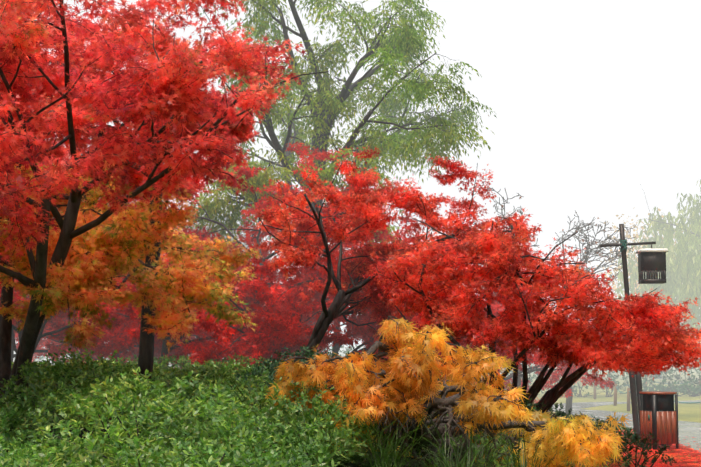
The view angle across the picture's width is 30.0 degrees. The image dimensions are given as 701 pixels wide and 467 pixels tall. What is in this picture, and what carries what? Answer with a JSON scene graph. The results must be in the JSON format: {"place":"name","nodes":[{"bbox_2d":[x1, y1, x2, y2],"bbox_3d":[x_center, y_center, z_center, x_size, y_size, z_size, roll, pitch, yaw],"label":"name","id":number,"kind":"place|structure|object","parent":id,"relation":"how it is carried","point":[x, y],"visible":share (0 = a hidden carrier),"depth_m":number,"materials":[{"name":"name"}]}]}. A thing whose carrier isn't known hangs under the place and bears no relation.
{"place":"outdoors","nodes":[
{"label":"outdoors","id":0,"kind":"place"},
{"bbox_2d":[15,333,78,361],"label":"maple leaves","id":1,"kind":"object","parent":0,"point":[35,355],"depth_m":26.23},
{"bbox_2d":[0,268,133,353],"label":"maple leaves","id":2,"kind":"object","parent":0,"point":[60,315],"depth_m":21.98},
{"bbox_2d":[0,222,138,364],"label":"maple leaves","id":3,"kind":"object","parent":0,"point":[115,338],"depth_m":22.66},
{"bbox_2d":[232,184,418,356],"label":"maple leaves","id":4,"kind":"object","parent":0,"point":[311,273],"depth_m":22.60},
{"bbox_2d":[1,0,700,345],"label":"sky","id":5,"kind":"structure","parent":0,"point":[592,102],"materials":[{"name":"white"}]},
{"bbox_2d":[5,346,700,466],"bbox_3d":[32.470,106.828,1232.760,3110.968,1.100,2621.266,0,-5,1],"label":"terrain","id":6,"kind":"structure","parent":0,"point":[691,412],"depth_m":40.12,"materials":[{"name":"green plant"}]},
{"bbox_2d":[14,301,198,363],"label":"maple leaves","id":7,"kind":"object","parent":6,"relation":"on","point":[100,348],"depth_m":22.17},
{"bbox_2d":[0,18,252,378],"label":"orange maple wood","id":8,"kind":"object","parent":6,"relation":"on","point":[146,352],"visible":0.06,"depth_m":14.87,"materials":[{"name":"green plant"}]},
{"bbox_2d":[0,158,261,352],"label":"orange maple leaves","id":9,"kind":"object","parent":8,"relation":"attached to","point":[107,265],"visible":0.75,"depth_m":12.94,"materials":[{"name":"orange plant"}]},
{"bbox_2d":[0,11,261,211],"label":"maple leaves","id":10,"kind":"object","parent":8,"relation":"attached to","point":[240,131],"visible":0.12,"depth_m":15.43,"materials":[{"name":"red plant"}]},
{"bbox_2d":[37,237,227,364],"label":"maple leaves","id":11,"kind":"object","parent":6,"relation":"on","point":[135,349],"depth_m":24.01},
{"bbox_2d":[0,0,328,414],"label":"maple tree","id":12,"kind":"object","parent":6,"relation":"on","point":[14,17],"depth_m":11.14,"materials":[{"name":"red plant"}]},
{"bbox_2d":[0,348,388,466],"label":"azalea shrubs","id":13,"kind":"object","parent":6,"relation":"on","point":[38,415],"depth_m":9.45,"materials":[{"name":"green plant"}]},
{"bbox_2d":[73,222,328,366],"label":"maple leaves","id":14,"kind":"object","parent":6,"relation":"on","point":[273,295],"depth_m":21.52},
{"bbox_2d":[124,230,331,364],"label":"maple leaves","id":15,"kind":"object","parent":6,"relation":"on","point":[237,246],"depth_m":24.60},
{"bbox_2d":[111,265,348,364],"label":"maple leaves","id":16,"kind":"object","parent":6,"relation":"on","point":[334,321],"depth_m":23.10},
{"bbox_2d":[163,201,299,340],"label":"tree leaves","id":17,"kind":"object","parent":6,"relation":"on","point":[236,237],"depth_m":70.38,"materials":[{"name":"plant"}]},
{"bbox_2d":[95,381,370,466],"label":"green light shrubs","id":18,"kind":"object","parent":6,"relation":"on","point":[323,457],"depth_m":10.42,"materials":[{"name":"green plant"}]},
{"bbox_2d":[163,246,354,368],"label":"maple leaves","id":19,"kind":"object","parent":6,"relation":"on","point":[209,347],"depth_m":21.35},
{"bbox_2d":[121,138,418,348],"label":"maple leaves","id":20,"kind":"object","parent":6,"relation":"on","point":[323,155],"depth_m":23.25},
{"bbox_2d":[11,352,574,466],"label":"shrubs","id":21,"kind":"object","parent":6,"relation":"on","point":[164,372],"depth_m":15.91,"materials":[{"name":"green plant"}]},
{"bbox_2d":[212,308,415,369],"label":"maple leaves","id":22,"kind":"object","parent":6,"relation":"on","point":[346,340],"depth_m":21.71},
{"bbox_2d":[184,0,496,359],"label":"tall green tree","id":23,"kind":"object","parent":6,"relation":"on","point":[400,53],"depth_m":25.17,"materials":[{"name":"green plant"}]},
{"bbox_2d":[14,344,700,396],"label":"hedge","id":24,"kind":"object","parent":6,"relation":"on","point":[645,388],"depth_m":41.98,"materials":[{"name":"green plant"}]},
{"bbox_2d":[254,146,505,361],"bbox_3d":[0.487,0.663,20.126,3.944,3.823,4.179,0,-5,1],"label":"scarlet maple","id":25,"kind":"object","parent":6,"relation":"on","point":[372,202],"depth_m":20.06,"materials":[{"name":"red plant"}]},
{"bbox_2d":[195,375,679,466],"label":"grass tufts","id":26,"kind":"object","parent":6,"relation":"on","point":[386,453],"visible":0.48,"depth_m":11.07,"materials":[{"name":"green plant"}]},
{"bbox_2d":[345,286,550,383],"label":"maple leaves","id":27,"kind":"object","parent":6,"relation":"on","point":[498,310],"depth_m":23.14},
{"bbox_2d":[265,316,631,466],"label":"laceleaf maple","id":28,"kind":"object","parent":6,"relation":"on","point":[555,434],"depth_m":11.29,"materials":[{"name":"orange plant"}]},
{"bbox_2d":[226,345,676,466],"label":"shrubs","id":29,"kind":"object","parent":6,"relation":"on","point":[631,436],"depth_m":17.07,"materials":[{"name":"green plant"}]},
{"bbox_2d":[461,188,538,398],"bbox_3d":[3.302,1.586,27.663,1.409,4.997,3.390,-1,-5,15],"label":"tree","id":30,"kind":"object","parent":6,"relation":"on","point":[519,377],"visible":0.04,"depth_m":27.21,"materials":[{"name":"plant"}]},
{"bbox_2d":[369,207,700,411],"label":"spreading maple","id":31,"kind":"object","parent":6,"relation":"on","point":[676,340],"depth_m":15.74,"materials":[{"name":"red plant"}]},
{"bbox_2d":[471,302,614,407],"bbox_3d":[3.036,2.598,26.531,3.356,2.722,5.663,-4,-6,40],"label":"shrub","id":32,"kind":"object","parent":6,"relation":"on","point":[555,375],"depth_m":27.14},
{"bbox_2d":[555,211,636,413],"bbox_3d":[5.191,1.873,30.400,2.394,4.881,4.229,-3,-6,32],"label":"bare tree","id":33,"kind":"object","parent":6,"relation":"on","point":[568,406],"visible":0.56,"depth_m":30.57,"materials":[{"name":"grey plant"}]},
{"bbox_2d":[533,217,628,316],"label":"dry tree leaves","id":34,"kind":"object","parent":33,"relation":"attached to","point":[593,243],"visible":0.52,"depth_m":30.48,"materials":[{"name":"plant"}]},
{"bbox_2d":[614,384,629,410],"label":"rope fence posts","id":35,"kind":"object","parent":6,"relation":"on","point":[628,398],"visible":0.44,"depth_m":32.92,"materials":[{"name":"beige wood"}]},
{"bbox_2d":[616,387,700,403],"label":"rope fence","id":36,"kind":"object","parent":35,"relation":"attached to","point":[674,401],"visible":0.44,"depth_m":29.38,"materials":[{"name":"grey fabric"}]},
{"bbox_2d":[600,224,655,438],"bbox_3d":[4.718,1.690,22.161,0.942,3.728,0.136,0,-5,1],"label":"lamp post","id":37,"kind":"object","parent":6,"relation":"on","point":[636,386],"visible":0.48,"depth_m":22.08,"materials":[{"name":"grey wood"}]},
{"bbox_2d":[620,239,626,251],"bbox_3d":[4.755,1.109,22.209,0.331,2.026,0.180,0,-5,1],"label":"lamp rope binding","id":38,"kind":"object","parent":37,"relation":"attached to","point":[624,242],"visible":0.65,"depth_m":22.22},
{"bbox_2d":[565,430,700,466],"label":"fallen leaves","id":39,"kind":"object","parent":6,"relation":"on","point":[683,450],"visible":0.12,"depth_m":19.16,"materials":[{"name":"red plant"}]},
{"bbox_2d":[639,394,678,449],"bbox_3d":[4.845,2.953,20.559,0.470,0.870,0.470,2,-5,-18],"label":"trash can","id":40,"kind":"object","parent":39,"relation":"on","point":[654,403],"visible":0.42,"depth_m":20.41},
{"bbox_2d":[639,391,676,394],"bbox_3d":[4.845,2.510,20.597,0.590,0.030,0.590,0,-5,1],"label":"trash can lid","id":41,"kind":"object","parent":40,"relation":"on","point":[656,392],"visible":1,"depth_m":20.38,"materials":[{"name":"red wood"}]},
{"bbox_2d":[640,411,676,443],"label":"trash can panels","id":42,"kind":"object","parent":40,"relation":"attached to","point":[666,427],"visible":0.65,"depth_m":20.36,"materials":[{"name":"red wood"}]},
{"bbox_2d":[587,207,700,378],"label":"bare tree","id":43,"kind":"object","parent":6,"relation":"on","point":[627,236],"depth_m":64.07,"materials":[{"name":"plant"}]},
{"bbox_2d":[593,377,700,398],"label":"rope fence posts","id":44,"kind":"object","parent":6,"relation":"on","point":[594,394],"visible":0.33,"depth_m":40.97,"materials":[{"name":"beige wood"}]},
{"bbox_2d":[617,381,700,395],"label":"shrubs","id":45,"kind":"object","parent":6,"relation":"on","point":[673,387],"depth_m":43.49,"materials":[{"name":"plant"}]},
{"bbox_2d":[639,184,700,255],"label":"willow wood","id":46,"kind":"object","parent":6,"relation":"on","point":[667,223],"visible":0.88,"depth_m":56.82,"materials":[{"name":"grey plant"}]},
{"bbox_2d":[614,179,700,375],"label":"willow leaves","id":47,"kind":"object","parent":46,"relation":"attached to","point":[684,267],"visible":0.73,"depth_m":56.66,"materials":[{"name":"green plant"}]},
{"bbox_2d":[358,308,520,382],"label":"maple leaves","id":48,"kind":"object","parent":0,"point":[377,325],"depth_m":21.88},
{"bbox_2d":[548,409,700,451],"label":"path","id":49,"kind":"structure","parent":0,"point":[689,430],"depth_m":26.57,"materials":[{"name":"concrete"}]},
{"bbox_2d":[551,400,700,408],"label":"path","id":50,"kind":"structure","parent":0,"point":[578,405],"depth_m":36.16,"materials":[{"name":"concrete"}]},
{"bbox_2d":[638,252,665,283],"bbox_3d":[5.117,0.588,22.201,0.392,0.520,0.392,0,-5,1],"label":"lantern","id":51,"kind":"object","parent":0,"point":[652,261],"visible":0.96,"depth_m":22.01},
{"bbox_2d":[647,271,655,278],"bbox_3d":[5.117,0.667,22.194,0.152,0.312,0.152,0,-5,1],"label":"lantern grille","id":52,"kind":"object","parent":51,"relation":"in","point":[650,274],"visible":0.21,"depth_m":22.12,"materials":[{"name":"black metal"}]},
{"bbox_2d":[635,248,668,253],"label":"lantern roof","id":53,"kind":"structure","parent":51,"relation":"on","point":[653,250],"depth_m":22.00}
]}

